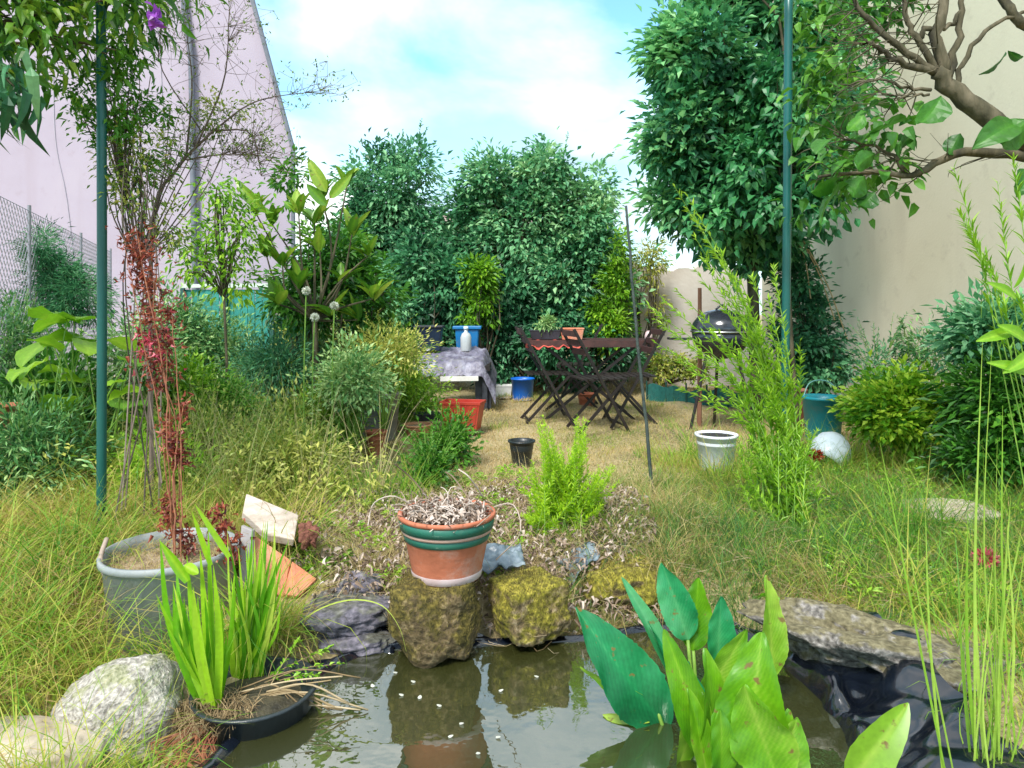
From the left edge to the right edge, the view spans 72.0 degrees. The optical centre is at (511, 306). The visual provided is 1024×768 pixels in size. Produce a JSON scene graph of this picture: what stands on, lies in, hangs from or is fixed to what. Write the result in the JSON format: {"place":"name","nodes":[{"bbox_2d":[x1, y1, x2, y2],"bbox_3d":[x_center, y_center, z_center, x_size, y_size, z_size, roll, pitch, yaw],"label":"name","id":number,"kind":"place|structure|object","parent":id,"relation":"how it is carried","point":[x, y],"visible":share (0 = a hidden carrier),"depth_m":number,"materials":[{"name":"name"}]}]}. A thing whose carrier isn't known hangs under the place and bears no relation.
{"place":"outdoors","nodes":[
{"label":"outdoors","id":0,"kind":"place"},
{"bbox_2d":[255,0,761,314],"label":"sky","id":1,"kind":"structure","parent":0,"point":[506,71],"materials":[{"name":"white"}]},
{"bbox_2d":[0,315,1023,767],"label":"ground","id":2,"kind":"structure","parent":0,"point":[470,393],"depth_m":4.74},
{"bbox_2d":[0,288,82,401],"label":"bush","id":3,"kind":"object","parent":2,"relation":"on","point":[18,334],"visible":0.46,"depth_m":4.36,"materials":[{"name":"green plant"}]},
{"bbox_2d":[0,715,107,767],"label":"boulder","id":4,"kind":"object","parent":2,"relation":"on","point":[80,740],"visible":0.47,"depth_m":1.76,"materials":[{"name":"stone"}]},
{"bbox_2d":[0,196,111,396],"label":"chain link fence","id":5,"kind":"object","parent":2,"relation":"on","point":[29,237],"visible":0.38,"depth_m":4.92,"materials":[{"name":"metal"}]},
{"bbox_2d":[0,213,121,374],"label":"conifer","id":6,"kind":"object","parent":2,"relation":"on","point":[65,288],"visible":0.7,"depth_m":5.13,"materials":[{"name":"teal plant"}]},
{"bbox_2d":[0,356,143,514],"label":"weed clump","id":7,"kind":"object","parent":2,"relation":"on","point":[23,451],"visible":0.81,"depth_m":3.44,"materials":[{"name":"green plant"}]},
{"bbox_2d":[0,322,154,446],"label":"weed clump","id":8,"kind":"object","parent":2,"relation":"on","point":[83,372],"visible":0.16,"depth_m":4.14,"materials":[{"name":"green plant"}]},
{"bbox_2d":[5,306,156,481],"bbox_3d":[-2.291,0.527,3.702,0.848,1.066,0.538,0,0,0],"label":"hollyhock","id":9,"kind":"object","parent":2,"relation":"on","point":[82,344],"visible":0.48,"depth_m":3.65,"materials":[{"name":"green plant"}]},
{"bbox_2d":[96,2,106,538],"bbox_3d":[-1.748,-0.196,3.000,0.044,2.493,0.039,0,0,0],"label":"fence post","id":10,"kind":"object","parent":2,"relation":"on","point":[101,401],"visible":0.78,"depth_m":2.98,"materials":[{"name":"metal"}]},
{"bbox_2d":[0,0,229,139],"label":"tree","id":11,"kind":"object","parent":2,"relation":"on","point":[29,18],"visible":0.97,"depth_m":2.87,"materials":[{"name":"green plant"}]},
{"bbox_2d":[0,46,49,155],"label":"shrub","id":12,"kind":"object","parent":11,"relation":"attached to","point":[28,99],"visible":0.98,"depth_m":2.60,"materials":[{"name":"teal plant"}]},
{"bbox_2d":[50,653,184,767],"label":"boulder","id":13,"kind":"object","parent":2,"relation":"on","point":[163,667],"visible":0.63,"depth_m":1.87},
{"bbox_2d":[70,297,204,441],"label":"weed clump","id":14,"kind":"object","parent":2,"relation":"on","point":[113,355],"visible":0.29,"depth_m":4.31,"materials":[{"name":"green plant"}]},
{"bbox_2d":[0,0,295,375],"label":"house","id":15,"kind":"structure","parent":2,"relation":"on","point":[42,183],"depth_m":11.00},
{"bbox_2d":[66,394,241,502],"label":"weed clump","id":16,"kind":"object","parent":2,"relation":"on","point":[140,453],"visible":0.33,"depth_m":3.61,"materials":[{"name":"green plant"}]},
{"bbox_2d":[43,14,265,517],"bbox_3d":[-1.659,-0.187,3.253,0.708,2.225,0.801,0,0,21],"label":"climbing shrub","id":17,"kind":"object","parent":2,"relation":"on","point":[121,171],"visible":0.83,"depth_m":3.10,"materials":[{"name":"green plant"}]},
{"bbox_2d":[90,527,239,656],"bbox_3d":[-1.222,1.023,2.534,0.468,0.376,0.475,0,0,20],"label":"planter tub","id":18,"kind":"object","parent":2,"relation":"on","point":[136,574],"visible":0.51,"depth_m":2.36,"materials":[{"name":"grey plastic"}]},
{"bbox_2d":[105,221,255,570],"bbox_3d":[-1.252,0.299,2.620,0.764,1.272,0.265,0,0,43],"label":"dock plant","id":19,"kind":"object","parent":18,"relation":"on","point":[171,448],"visible":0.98,"depth_m":2.66,"materials":[{"name":"red plant"}]},
{"bbox_2d":[107,261,243,402],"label":"weed clump","id":20,"kind":"object","parent":2,"relation":"on","point":[182,316],"visible":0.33,"depth_m":5.52,"materials":[{"name":"green plant"}]},
{"bbox_2d":[0,441,369,767],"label":"tall grass","id":21,"kind":"structure","parent":2,"relation":"on","point":[48,695],"depth_m":2.30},
{"bbox_2d":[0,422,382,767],"bbox_3d":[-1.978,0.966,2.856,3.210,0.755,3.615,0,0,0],"label":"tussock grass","id":22,"kind":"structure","parent":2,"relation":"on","point":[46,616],"depth_m":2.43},
{"bbox_2d":[114,373,281,481],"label":"weed clump","id":23,"kind":"object","parent":2,"relation":"on","point":[210,430],"visible":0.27,"depth_m":4.18,"materials":[{"name":"green plant"}]},
{"bbox_2d":[150,505,288,767],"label":"iris","id":24,"kind":"object","parent":2,"relation":"on","point":[205,658],"visible":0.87,"depth_m":1.97,"materials":[{"name":"plant"}]},
{"bbox_2d":[167,287,272,389],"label":"bush","id":25,"kind":"object","parent":2,"relation":"on","point":[231,341],"visible":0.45,"depth_m":5.51,"materials":[{"name":"green plant"}]},
{"bbox_2d":[35,384,405,521],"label":"weeds","id":26,"kind":"object","parent":2,"relation":"on","point":[370,498],"visible":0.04,"depth_m":3.56,"materials":[{"name":"green plant"}]},
{"bbox_2d":[160,159,287,391],"bbox_3d":[-1.963,0.051,4.787,0.877,2.139,0.704,0,0,0],"label":"sapling","id":27,"kind":"object","parent":2,"relation":"on","point":[220,252],"visible":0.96,"depth_m":4.76,"materials":[{"name":"green plant"}]},
{"bbox_2d":[180,283,273,375],"bbox_3d":[-3.983,0.422,9.876,1.302,1.495,0.082,0,0,0],"label":"privacy screen","id":28,"kind":"object","parent":2,"relation":"on","point":[250,309],"visible":0.19,"depth_m":9.89,"materials":[{"name":"green paint"}]},
{"bbox_2d":[191,369,275,441],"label":"bush","id":29,"kind":"object","parent":2,"relation":"on","point":[238,394],"visible":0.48,"depth_m":4.66,"materials":[{"name":"green plant"}]},
{"bbox_2d":[112,0,360,501],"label":"twig bush","id":30,"kind":"object","parent":2,"relation":"on","point":[248,158],"visible":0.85,"depth_m":3.40,"materials":[{"name":"brown plant"}]},
{"bbox_2d":[1,345,476,517],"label":"seeding grass","id":31,"kind":"structure","parent":2,"relation":"on","point":[253,445],"depth_m":3.74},
{"bbox_2d":[31,376,455,509],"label":"weed grass","id":32,"kind":"structure","parent":2,"relation":"on","point":[405,482],"depth_m":3.76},
{"bbox_2d":[119,340,256,431],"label":"weed clump","id":33,"kind":"object","parent":32,"relation":"on","point":[204,380],"visible":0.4,"depth_m":4.55,"materials":[{"name":"green plant"}]},
{"bbox_2d":[206,314,328,410],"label":"bush","id":34,"kind":"object","parent":2,"relation":"on","point":[258,362],"visible":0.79,"depth_m":5.12,"materials":[{"name":"teal plant"}]},
{"bbox_2d":[255,536,290,596],"bbox_3d":[-0.914,0.973,2.647,0.160,0.215,0.111,0,0,0],"label":"tile","id":35,"kind":"object","parent":2,"relation":"on","point":[258,542],"visible":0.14,"depth_m":2.65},
{"bbox_2d":[242,494,297,545],"bbox_3d":[-0.950,0.832,2.752,0.241,0.165,0.161,0,0,0],"label":"board","id":36,"kind":"object","parent":35,"relation":"on","point":[252,511],"visible":0.84,"depth_m":2.72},
{"bbox_2d":[212,393,377,496],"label":"weed clump","id":37,"kind":"object","parent":2,"relation":"on","point":[278,443],"visible":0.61,"depth_m":3.86,"materials":[{"name":"green plant"}]},
{"bbox_2d":[219,358,374,456],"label":"weed clump","id":38,"kind":"object","parent":2,"relation":"on","point":[292,411],"visible":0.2,"depth_m":4.84,"materials":[{"name":"green plant"}]},
{"bbox_2d":[235,159,393,394],"bbox_3d":[-1.428,0.018,5.143,1.175,2.143,0.564,0,0,0],"label":"magnolia","id":39,"kind":"object","parent":2,"relation":"on","point":[298,275],"visible":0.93,"depth_m":5.09,"materials":[{"name":"green plant"}]},
{"bbox_2d":[244,139,418,396],"bbox_3d":[-1.476,-0.176,5.674,1.476,2.347,1.034,0,0,0],"label":"shrub","id":40,"kind":"object","parent":2,"relation":"on","point":[370,279],"visible":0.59,"depth_m":5.62,"materials":[{"name":"green plant"}]},
{"bbox_2d":[298,587,389,638],"bbox_3d":[-0.575,1.085,2.472,0.349,0.123,0.288,0,0,0],"label":"boulder","id":41,"kind":"object","parent":2,"relation":"on","point":[362,617],"visible":0.81,"depth_m":2.38,"materials":[{"name":"stone"}]},
{"bbox_2d":[283,324,409,450],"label":"weed clump","id":42,"kind":"object","parent":2,"relation":"on","point":[362,376],"visible":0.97,"depth_m":4.72,"materials":[{"name":"green plant"}]},
{"bbox_2d":[318,627,396,656],"bbox_3d":[-0.536,1.136,2.402,0.299,0.067,0.183,0,0,0],"label":"boulder","id":43,"kind":"object","parent":2,"relation":"on","point":[378,644],"visible":0.59,"depth_m":2.33,"materials":[{"name":"stone"}]},
{"bbox_2d":[328,313,442,419],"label":"bush","id":44,"kind":"object","parent":2,"relation":"on","point":[413,384],"visible":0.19,"depth_m":5.87,"materials":[{"name":"green plant"}]},
{"bbox_2d":[320,308,456,429],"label":"weed clump","id":45,"kind":"object","parent":2,"relation":"on","point":[400,349],"visible":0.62,"depth_m":5.35,"materials":[{"name":"green plant"}]},
{"bbox_2d":[311,119,484,347],"bbox_3d":[-1.432,-0.661,9.225,2.531,3.524,1.622,0,0,0],"label":"tree","id":46,"kind":"object","parent":2,"relation":"on","point":[394,205],"visible":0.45,"depth_m":9.04,"materials":[{"name":"teal plant"}]},
{"bbox_2d":[351,224,499,385],"bbox_3d":[-1.069,-0.006,8.702,1.929,2.052,1.334,0,0,0],"label":"shrub","id":47,"kind":"object","parent":2,"relation":"on","point":[431,275],"visible":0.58,"depth_m":8.51,"materials":[{"name":"teal plant"}]},
{"bbox_2d":[385,417,466,496],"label":"weed clump","id":48,"kind":"object","parent":2,"relation":"on","point":[442,461],"visible":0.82,"depth_m":4.08,"materials":[{"name":"green plant"}]},
{"bbox_2d":[27,460,825,629],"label":"dry grass","id":49,"kind":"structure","parent":2,"relation":"on","point":[550,543],"depth_m":2.90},
{"bbox_2d":[398,367,461,423],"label":"weed clump","id":50,"kind":"object","parent":2,"relation":"on","point":[429,400],"visible":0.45,"depth_m":6.23,"materials":[{"name":"green plant"}]},
{"bbox_2d":[386,566,482,668],"bbox_3d":[-0.259,1.019,2.363,0.330,0.312,0.316,0,0,0],"label":"boulder","id":51,"kind":"object","parent":2,"relation":"on","point":[438,625],"visible":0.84,"depth_m":2.24,"materials":[{"name":"stone"}]},
{"bbox_2d":[367,464,520,587],"bbox_3d":[-0.219,0.726,2.390,0.417,0.371,0.371,0,0,38],"label":"flower pot","id":52,"kind":"object","parent":51,"relation":"on","point":[446,538],"visible":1,"depth_m":2.30,"materials":[{"name":"ceramic"}]},
{"bbox_2d":[395,399,487,470],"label":"bush","id":53,"kind":"object","parent":2,"relation":"on","point":[463,437],"visible":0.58,"depth_m":4.66,"materials":[{"name":"green plant"}]},
{"bbox_2d":[230,476,659,635],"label":"leaf litter","id":54,"kind":"object","parent":2,"relation":"on","point":[481,577],"visible":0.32,"depth_m":2.88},
{"bbox_2d":[413,346,496,410],"bbox_3d":[-0.601,0.750,7.451,0.870,0.641,0.798,0,0,0],"label":"table","id":55,"kind":"object","parent":2,"relation":"on","point":[475,364],"visible":0.71,"depth_m":7.18,"materials":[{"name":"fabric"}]},
{"bbox_2d":[177,450,741,615],"bbox_3d":[-0.213,0.972,3.391,2.611,0.467,2.068,0,0,0],"label":"straw tussock","id":56,"kind":"object","parent":2,"relation":"on","point":[500,525],"visible":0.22,"depth_m":2.99,"materials":[{"name":"beige plant"}]},
{"bbox_2d":[439,399,485,430],"bbox_3d":[-0.418,0.920,6.000,0.357,0.240,0.213,0,0,11],"label":"planter","id":57,"kind":"object","parent":2,"relation":"on","point":[469,405],"visible":0.62,"depth_m":5.91,"materials":[{"name":"red plastic"}]},
{"bbox_2d":[451,252,505,356],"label":"shrub","id":58,"kind":"object","parent":2,"relation":"on","point":[483,290],"visible":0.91,"depth_m":8.27,"materials":[{"name":"green plant"}]},
{"bbox_2d":[482,543,524,573],"bbox_3d":[-0.035,0.953,2.699,0.168,0.072,0.203,0,0,0],"label":"liner flap","id":59,"kind":"object","parent":2,"relation":"on","point":[514,560],"visible":0.88,"depth_m":2.67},
{"bbox_2d":[403,263,642,383],"bbox_3d":[0.051,0.223,8.917,3.192,1.639,1.392,0,0,7],"label":"shrub","id":60,"kind":"object","parent":2,"relation":"on","point":[532,302],"visible":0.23,"depth_m":8.65,"materials":[{"name":"teal plant"}]},
{"bbox_2d":[486,563,571,646],"bbox_3d":[0.053,1.023,2.442,0.265,0.218,0.254,0,0,-28],"label":"boulder","id":61,"kind":"object","parent":2,"relation":"on","point":[529,603],"visible":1,"depth_m":2.37,"materials":[{"name":"stone"}]},
{"bbox_2d":[410,306,656,393],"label":"undergrowth","id":62,"kind":"object","parent":2,"relation":"on","point":[502,356],"visible":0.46,"depth_m":8.44,"materials":[{"name":"teal plant"}]},
{"bbox_2d":[60,464,1023,652],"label":"straw","id":63,"kind":"object","parent":2,"relation":"on","point":[673,515],"visible":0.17,"depth_m":2.86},
{"bbox_2d":[429,126,655,383],"bbox_3d":[0.335,-0.635,9.200,2.967,3.495,1.954,0,0,0],"label":"tree","id":64,"kind":"object","parent":2,"relation":"on","point":[562,243],"visible":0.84,"depth_m":8.85,"materials":[{"name":"green plant"}]},
{"bbox_2d":[515,326,574,423],"bbox_3d":[0.297,0.631,6.598,0.511,0.894,0.418,0,0,-6],"label":"folding chair","id":65,"kind":"object","parent":2,"relation":"on","point":[530,349],"visible":0.91,"depth_m":6.45,"materials":[{"name":"wood"}]},
{"bbox_2d":[518,414,619,545],"bbox_3d":[0.266,0.759,3.107,0.478,0.566,0.357,0,0,-28],"label":"spurge","id":66,"kind":"object","parent":2,"relation":"on","point":[562,497],"visible":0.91,"depth_m":3.05,"materials":[{"name":"green plant"}]},
{"bbox_2d":[145,456,1023,612],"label":"weeds","id":67,"kind":"object","parent":2,"relation":"on","point":[848,579],"visible":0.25,"depth_m":3.20,"materials":[{"name":"green plant"}]},
{"bbox_2d":[528,338,653,420],"bbox_3d":[0.739,0.700,6.900,1.186,0.761,0.600,0,0,0],"label":"bistro table","id":68,"kind":"object","parent":2,"relation":"on","point":[621,343],"visible":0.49,"depth_m":6.66,"materials":[{"name":"wood"}]},
{"bbox_2d":[560,327,629,433],"bbox_3d":[0.717,0.631,6.145,0.511,0.894,0.418,0,0,-12],"label":"folding chair","id":69,"kind":"object","parent":2,"relation":"on","point":[583,351],"visible":0.86,"depth_m":6.03,"materials":[{"name":"wood"}]},
{"bbox_2d":[195,610,1023,767],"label":"pond liner","id":70,"kind":"object","parent":2,"relation":"on","point":[856,702],"visible":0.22,"depth_m":1.92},
{"bbox_2d":[576,225,642,388],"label":"shrub","id":71,"kind":"object","parent":2,"relation":"on","point":[614,269],"visible":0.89,"depth_m":8.38,"materials":[{"name":"green plant"}]},
{"bbox_2d":[582,550,658,609],"bbox_3d":[0.422,1.059,2.706,0.334,0.198,0.307,0,0,0],"label":"boulder","id":72,"kind":"object","parent":2,"relation":"on","point":[632,576],"visible":0.66,"depth_m":2.60,"materials":[{"name":"stone"}]},
{"bbox_2d":[602,326,665,428],"bbox_3d":[1.099,0.631,6.402,0.511,0.894,0.418,0,0,-4],"label":"folding chair","id":73,"kind":"object","parent":2,"relation":"on","point":[629,373],"visible":0.81,"depth_m":6.31,"materials":[{"name":"wood"}]},
{"bbox_2d":[625,206,653,491],"bbox_3d":[0.717,0.277,3.948,0.168,1.687,0.023,0,0,0],"label":"garden stake","id":74,"kind":"object","parent":2,"relation":"on","point":[639,364],"visible":0.88,"depth_m":3.94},
{"bbox_2d":[625,235,677,380],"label":"shrub","id":75,"kind":"object","parent":2,"relation":"on","point":[649,266],"visible":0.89,"depth_m":9.03,"materials":[{"name":"green plant"}]},
{"bbox_2d":[644,348,713,389],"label":"shrub","id":76,"kind":"object","parent":2,"relation":"on","point":[659,363],"visible":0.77,"depth_m":8.92,"materials":[{"name":"green plant"}]},
{"bbox_2d":[342,379,1023,497],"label":"lawn grass","id":77,"kind":"structure","parent":2,"relation":"on","point":[651,411],"depth_m":5.92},
{"bbox_2d":[624,263,749,387],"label":"garden wall","id":78,"kind":"structure","parent":2,"relation":"on","point":[685,282],"depth_m":9.50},
{"bbox_2d":[667,304,754,428],"bbox_3d":[1.697,0.526,5.959,0.697,1.095,0.513,0,0,-26],"label":"kettle barbecue","id":79,"kind":"object","parent":2,"relation":"on","point":[720,320],"visible":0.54,"depth_m":5.86,"materials":[{"name":"black metal"}]},
{"bbox_2d":[646,381,780,407],"bbox_3d":[2.147,0.955,7.601,1.485,0.230,0.062,0,0,33],"label":"lawn edging","id":80,"kind":"object","parent":2,"relation":"on","point":[659,393],"visible":0.44,"depth_m":7.81,"materials":[{"name":"green paint"}]},
{"bbox_2d":[695,430,737,470],"bbox_3d":[1.319,0.945,4.550,0.272,0.251,0.272,0,0,0],"label":"bucket","id":81,"kind":"object","parent":2,"relation":"on","point":[714,447],"visible":0.59,"depth_m":4.46,"materials":[{"name":"white plastic"}]},
{"bbox_2d":[640,184,823,531],"bbox_3d":[1.040,0.279,3.302,0.906,1.666,0.346,0,0,0],"label":"willowherb","id":82,"kind":"object","parent":2,"relation":"on","point":[792,458],"visible":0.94,"depth_m":3.32,"materials":[{"name":"green plant"}]},
{"bbox_2d":[608,0,903,417],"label":"tree","id":83,"kind":"object","parent":2,"relation":"on","point":[693,88],"visible":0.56,"depth_m":6.15,"materials":[{"name":"green plant"}]},
{"bbox_2d":[515,442,1023,633],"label":"wispy grass","id":84,"kind":"structure","parent":2,"relation":"on","point":[697,506],"depth_m":2.93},
{"bbox_2d":[654,40,884,426],"bbox_3d":[2.062,-0.593,5.822,1.795,3.407,1.152,0,0,21],"label":"vine","id":85,"kind":"object","parent":2,"relation":"on","point":[747,182],"visible":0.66,"depth_m":5.70,"materials":[{"name":"green plant"}]},
{"bbox_2d":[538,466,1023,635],"bbox_3d":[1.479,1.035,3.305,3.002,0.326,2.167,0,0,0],"label":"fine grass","id":86,"kind":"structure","parent":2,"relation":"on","point":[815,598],"depth_m":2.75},
{"bbox_2d":[780,0,792,488],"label":"fence post","id":87,"kind":"object","parent":2,"relation":"on","point":[787,155],"visible":0.55,"depth_m":3.98,"materials":[{"name":"metal"}]},
{"bbox_2d":[759,249,868,394],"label":"shrub","id":88,"kind":"object","parent":2,"relation":"on","point":[824,356],"visible":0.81,"depth_m":6.39,"materials":[{"name":"teal plant"}]},
{"bbox_2d":[801,380,842,439],"bbox_3d":[2.471,0.828,5.600,0.327,0.484,0.326,0,0,0],"label":"bucket","id":89,"kind":"object","parent":2,"relation":"on","point":[816,404],"visible":0.51,"depth_m":5.49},
{"bbox_2d":[629,407,1023,690],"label":"coarse grass","id":90,"kind":"structure","parent":2,"relation":"on","point":[907,535],"depth_m":3.02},
{"bbox_2d":[811,431,850,465],"bbox_3d":[2.116,0.973,4.696,0.277,0.274,0.266,0,0,0],"label":"ball","id":91,"kind":"object","parent":2,"relation":"on","point":[834,438],"visible":0.55,"depth_m":4.61,"materials":[{"name":"white plastic"}]},
{"bbox_2d":[721,474,1023,581],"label":"green grass","id":92,"kind":"structure","parent":2,"relation":"on","point":[862,527],"depth_m":3.33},
{"bbox_2d":[736,597,1023,675],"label":"boulder","id":93,"kind":"object","parent":2,"relation":"on","point":[834,634],"visible":0.49,"depth_m":2.12,"materials":[{"name":"stone"}]},
{"bbox_2d":[839,311,926,385],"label":"bush","id":94,"kind":"object","parent":2,"relation":"on","point":[883,353],"visible":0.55,"depth_m":5.29,"materials":[{"name":"teal plant"}]},
{"bbox_2d":[762,0,1023,403],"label":"house","id":95,"kind":"structure","parent":2,"relation":"on","point":[899,261],"depth_m":6.26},
{"bbox_2d":[766,0,1023,234],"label":"tree","id":96,"kind":"object","parent":2,"relation":"on","point":[939,66],"visible":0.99,"depth_m":3.40,"materials":[{"name":"green plant"}]},
{"bbox_2d":[825,348,973,464],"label":"bush","id":97,"kind":"object","parent":2,"relation":"on","point":[886,401],"visible":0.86,"depth_m":4.55,"materials":[{"name":"green plant"}]},
{"bbox_2d":[886,308,970,391],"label":"bush","id":98,"kind":"object","parent":2,"relation":"on","point":[935,359],"visible":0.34,"depth_m":5.20,"materials":[{"name":"green plant"}]},
{"bbox_2d":[879,307,1023,479],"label":"bush","id":99,"kind":"object","parent":2,"relation":"on","point":[965,399],"visible":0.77,"depth_m":4.06,"materials":[{"name":"green plant"}]},
{"bbox_2d":[880,342,1023,767],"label":"reed","id":100,"kind":"object","parent":2,"relation":"on","point":[995,701],"visible":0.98,"depth_m":1.66,"materials":[{"name":"green plant"}]},
{"bbox_2d":[907,413,1023,490],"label":"bush","id":101,"kind":"object","parent":2,"relation":"on","point":[956,452],"visible":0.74,"depth_m":3.94,"materials":[{"name":"green plant"}]},
{"bbox_2d":[914,271,1023,384],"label":"bush","id":102,"kind":"object","parent":2,"relation":"on","point":[977,317],"visible":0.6,"depth_m":4.32,"materials":[{"name":"teal plant"}]},
{"bbox_2d":[935,658,1003,700],"bbox_3d":[1.261,1.060,2.004,0.267,0.113,0.222,0,0,0],"label":"boulder","id":103,"kind":"object","parent":2,"relation":"on","point":[951,673],"visible":0.12,"depth_m":1.95,"materials":[{"name":"stone"}]},
{"bbox_2d":[948,152,1023,485],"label":"bamboo","id":104,"kind":"object","parent":2,"relation":"on","point":[1002,332],"visible":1,"depth_m":2.24,"materials":[{"name":"green plant"}]},
{"bbox_2d":[216,631,848,767],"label":"pond water","id":105,"kind":"structure","parent":0,"point":[551,716],"depth_m":1.95,"materials":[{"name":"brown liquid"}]},
{"bbox_2d":[189,656,318,745],"bbox_3d":[-0.735,1.229,2.020,0.350,0.282,0.350,0,0,0],"label":"pond basket","id":106,"kind":"object","parent":105,"relation":"in","point":[273,715],"visible":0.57,"depth_m":1.95,"materials":[{"name":"black plastic"}]},
{"bbox_2d":[234,599,405,710],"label":"trailing herb","id":107,"kind":"object","parent":106,"relation":"in","point":[278,690],"visible":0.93,"depth_m":2.00,"materials":[{"name":"beige plant"}]},
{"bbox_2d":[575,563,810,767],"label":"pond plant","id":108,"kind":"object","parent":105,"relation":"in","point":[729,711],"visible":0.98,"depth_m":1.89,"materials":[{"name":"green plant"}]},
{"bbox_2d":[844,702,909,767],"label":"pond plant","id":109,"kind":"object","parent":105,"relation":"in","point":[880,741],"visible":1,"depth_m":1.72,"materials":[{"name":"green plant"}]},
{"bbox_2d":[622,436,1023,766],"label":"mixed grass","id":110,"kind":"structure","parent":0,"point":[877,607],"depth_m":2.84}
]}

